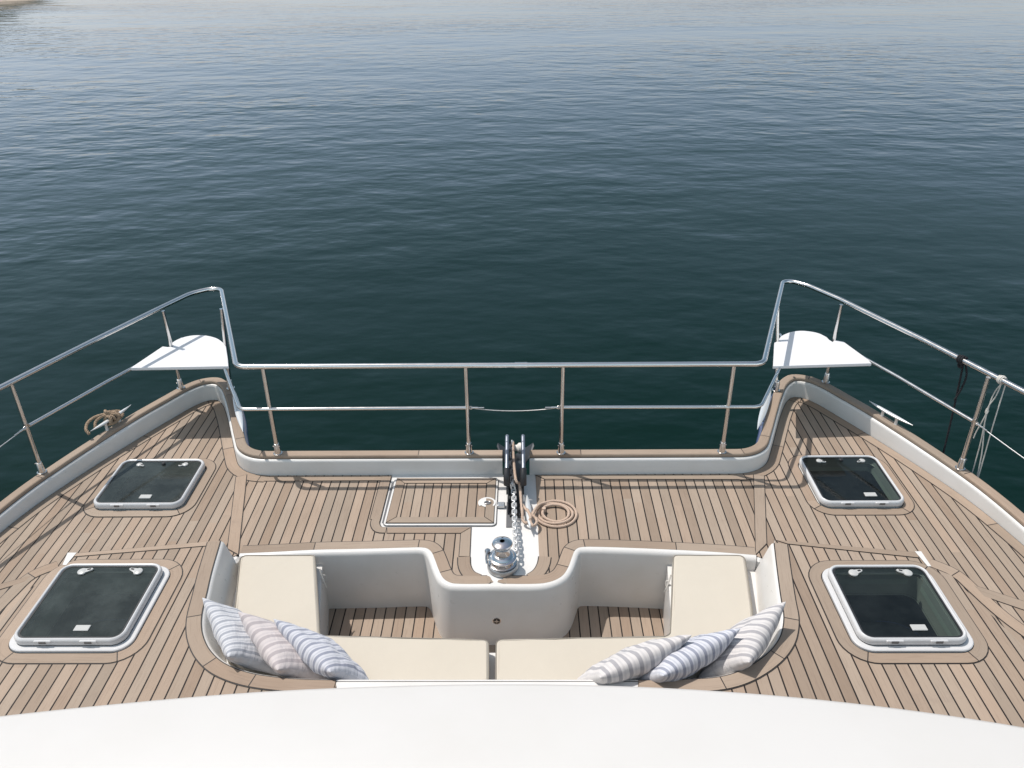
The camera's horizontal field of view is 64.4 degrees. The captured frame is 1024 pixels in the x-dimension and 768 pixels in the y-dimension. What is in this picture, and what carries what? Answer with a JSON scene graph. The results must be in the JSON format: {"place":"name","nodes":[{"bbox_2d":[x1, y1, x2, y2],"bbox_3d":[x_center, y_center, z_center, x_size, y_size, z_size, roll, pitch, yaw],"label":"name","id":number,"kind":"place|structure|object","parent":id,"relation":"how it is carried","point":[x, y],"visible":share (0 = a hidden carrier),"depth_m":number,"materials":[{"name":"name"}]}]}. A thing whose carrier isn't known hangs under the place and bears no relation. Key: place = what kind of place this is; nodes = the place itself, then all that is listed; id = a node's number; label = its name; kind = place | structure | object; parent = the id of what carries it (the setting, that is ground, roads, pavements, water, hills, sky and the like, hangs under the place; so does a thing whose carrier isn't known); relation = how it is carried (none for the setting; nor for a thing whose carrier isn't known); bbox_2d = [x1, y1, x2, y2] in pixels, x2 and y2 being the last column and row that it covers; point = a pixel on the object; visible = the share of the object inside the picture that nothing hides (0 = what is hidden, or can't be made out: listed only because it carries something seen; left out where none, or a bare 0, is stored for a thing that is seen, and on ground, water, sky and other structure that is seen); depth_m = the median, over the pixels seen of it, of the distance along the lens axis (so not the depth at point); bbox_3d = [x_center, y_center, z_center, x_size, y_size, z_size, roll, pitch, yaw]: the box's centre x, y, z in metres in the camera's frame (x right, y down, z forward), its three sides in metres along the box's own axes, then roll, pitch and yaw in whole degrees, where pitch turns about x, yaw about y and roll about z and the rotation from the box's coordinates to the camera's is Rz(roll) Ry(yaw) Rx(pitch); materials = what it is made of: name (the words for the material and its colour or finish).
{"place":"outdoors","nodes":[
{"label":"outdoors","id":0,"kind":"place"},
{"bbox_2d":[0,0,1023,621],"bbox_3d":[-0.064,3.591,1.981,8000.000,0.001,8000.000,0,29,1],"label":"sea","id":1,"kind":"structure","parent":0,"point":[464,180],"depth_m":13.87,"materials":[{"name":"liquid"}]},
{"bbox_2d":[0,374,1023,767],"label":"catamaran","id":2,"kind":"object","parent":1,"relation":"on","point":[880,554],"visible":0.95,"depth_m":4.05,"materials":[{"name":"white paint"}]},
{"bbox_2d":[91,405,130,430],"bbox_3d":[-2.492,0.241,5.077,0.030,0.079,0.332,10,31,18],"label":"mooring cleat","id":3,"kind":"object","parent":2,"relation":"attached to","point":[105,422],"visible":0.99,"depth_m":5.03,"materials":[{"name":"silver metal"}]},
{"bbox_2d":[84,410,123,434],"bbox_3d":[-2.522,0.217,5.028,0.093,0.097,0.268,17,33,28],"label":"mooring rope","id":4,"kind":"object","parent":3,"relation":"attached to","point":[109,414],"visible":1,"depth_m":5.03,"materials":[{"name":"beige fabric"}]},
{"bbox_2d":[233,390,242,431],"bbox_3d":[-1.752,0.176,5.206,0.042,0.054,0.610,-12,31,-19],"label":"mooring cleat","id":5,"kind":"object","parent":2,"relation":"attached to","point":[239,415],"visible":0.68,"depth_m":5.12,"materials":[{"name":"silver metal"}]},
{"bbox_2d":[227,555,488,679],"bbox_3d":[-0.832,1.203,3.744,1.537,0.133,0.724,17,33,28],"label":"seat cushion","id":6,"kind":"object","parent":2,"relation":"on","point":[278,587],"visible":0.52,"depth_m":3.69,"materials":[{"name":"beige fabric"}]},
{"bbox_2d":[202,598,280,675],"bbox_3d":[-1.175,1.104,3.549,0.219,0.240,0.402,-17,33,-27],"label":"striped pillow","id":7,"kind":"object","parent":6,"relation":"on","point":[234,641],"visible":0.62,"depth_m":3.46,"materials":[{"name":"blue fabric"}]},
{"bbox_2d":[238,612,326,678],"bbox_3d":[-0.975,1.133,3.497,0.222,0.244,0.400,-22,35,-33],"label":"striped pillow","id":8,"kind":"object","parent":6,"relation":"on","point":[278,654],"visible":0.62,"depth_m":3.42,"materials":[{"name":"fabric"}]},
{"bbox_2d":[274,619,368,679],"bbox_3d":[-0.809,1.149,3.472,0.441,0.230,0.180,21,36,34],"label":"striped pillow","id":9,"kind":"object","parent":6,"relation":"on","point":[324,656],"visible":0.88,"depth_m":3.42,"materials":[{"name":"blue fabric"}]},
{"bbox_2d":[485,536,517,577],"bbox_3d":[-0.053,0.854,4.076,0.170,0.172,0.158,0,29,1],"label":"windlass","id":10,"kind":"object","parent":2,"relation":"on","point":[502,562],"visible":1,"depth_m":4.04,"materials":[{"name":"silver metal"}]},
{"bbox_2d":[509,440,519,556],"bbox_3d":[0.009,0.596,4.472,0.037,0.168,0.908,-1,29,-1],"label":"anchor chain","id":11,"kind":"object","parent":10,"relation":"attached to","point":[514,520],"visible":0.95,"depth_m":4.46,"materials":[{"name":"silver metal"}]},
{"bbox_2d":[0,279,1023,474],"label":"pulpit rail","id":12,"kind":"object","parent":2,"relation":"attached to","point":[727,407],"visible":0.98,"depth_m":4.63,"materials":[{"name":"silver metal"}]},
{"bbox_2d":[131,335,228,370],"bbox_3d":[-2.073,-0.203,5.288,0.608,0.038,0.482,0,29,1],"label":"rail seat","id":13,"kind":"object","parent":12,"relation":"attached to","point":[196,352],"visible":1,"depth_m":5.20,"materials":[{"name":"white plastic"}]},
{"bbox_2d":[773,331,870,368],"bbox_3d":[1.919,-0.220,5.243,0.616,0.038,0.516,0,29,1],"label":"rail seat","id":14,"kind":"object","parent":12,"relation":"attached to","point":[801,349],"visible":1,"depth_m":5.16,"materials":[{"name":"white plastic"}]},
{"bbox_2d":[942,354,967,453],"bbox_3d":[2.534,0.421,4.826,0.119,1.328,0.043,-4,29,-6],"label":"fender line","id":15,"kind":"object","parent":12,"relation":"hanging from","point":[959,358],"visible":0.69,"depth_m":4.59,"materials":[{"name":"black"}]},
{"bbox_2d":[972,375,1006,477],"bbox_3d":[2.623,0.348,4.542,0.103,0.926,0.090,0,29,1],"label":"white line","id":16,"kind":"object","parent":12,"relation":"attached to","point":[998,378],"visible":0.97,"depth_m":4.47,"materials":[{"name":"white fabric"}]},
{"bbox_2d":[497,434,526,517],"bbox_3d":[0.000,0.494,4.644,0.166,0.249,0.545,0,29,1],"label":"bow roller","id":17,"kind":"object","parent":2,"relation":"attached to","point":[521,472],"visible":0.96,"depth_m":4.59,"materials":[{"name":"grey metal"}]},
{"bbox_2d":[497,443,533,495],"bbox_3d":[0.020,0.523,4.937,0.236,0.255,0.700,0,29,1],"label":"anchor","id":18,"kind":"object","parent":17,"relation":"hanging from","point":[518,455],"visible":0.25,"depth_m":5.15,"materials":[{"name":"grey metal"}]},
{"bbox_2d":[525,493,531,527],"bbox_3d":[0.090,0.710,4.455,0.038,0.051,0.305,0,29,1],"label":"deck cleat","id":19,"kind":"object","parent":2,"relation":"on","point":[527,503],"visible":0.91,"depth_m":4.46,"materials":[{"name":"silver metal"}]},
{"bbox_2d":[512,442,577,527],"bbox_3d":[0.080,0.573,4.554,0.324,0.200,0.649,-21,35,-32],"label":"anchor line","id":20,"kind":"object","parent":2,"relation":"on","point":[543,506],"visible":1,"depth_m":4.46,"materials":[{"name":"beige fabric"}]},
{"bbox_2d":[495,555,752,679],"bbox_3d":[0.634,1.191,3.740,1.491,0.133,0.684,-17,33,-28],"label":"seat cushion","id":21,"kind":"object","parent":2,"relation":"on","point":[710,593],"visible":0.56,"depth_m":3.75,"materials":[{"name":"beige fabric"}]},
{"bbox_2d":[577,635,691,683],"bbox_3d":[0.501,1.160,3.412,0.472,0.236,0.189,-12,31,-20],"label":"striped pillow","id":22,"kind":"object","parent":21,"relation":"on","point":[635,662],"visible":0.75,"depth_m":3.33,"materials":[{"name":"grey fabric"}]},
{"bbox_2d":[638,628,739,682],"bbox_3d":[0.712,1.155,3.419,0.474,0.239,0.194,-17,33,-27],"label":"striped pillow","id":23,"kind":"object","parent":21,"relation":"on","point":[691,656],"visible":0.67,"depth_m":3.34,"materials":[{"name":"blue fabric"}]},
{"bbox_2d":[698,602,785,677],"bbox_3d":[0.983,1.110,3.487,0.210,0.249,0.432,20,35,32],"label":"striped pillow","id":24,"kind":"object","parent":21,"relation":"on","point":[747,646],"visible":0.69,"depth_m":3.41,"materials":[{"name":"grey fabric"}]},
{"bbox_2d":[757,391,770,429],"bbox_3d":[1.599,0.168,5.158,0.042,0.054,0.570,12,31,21],"label":"mooring cleat","id":25,"kind":"object","parent":2,"relation":"attached to","point":[763,411],"visible":0.79,"depth_m":5.11,"materials":[{"name":"silver metal"}]},
{"bbox_2d":[869,401,912,425],"bbox_3d":[2.343,0.209,5.049,0.030,0.074,0.330,-14,32,-23],"label":"mooring cleat","id":26,"kind":"object","parent":2,"relation":"attached to","point":[883,411],"visible":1,"depth_m":5.03,"materials":[{"name":"silver metal"}]}
]}

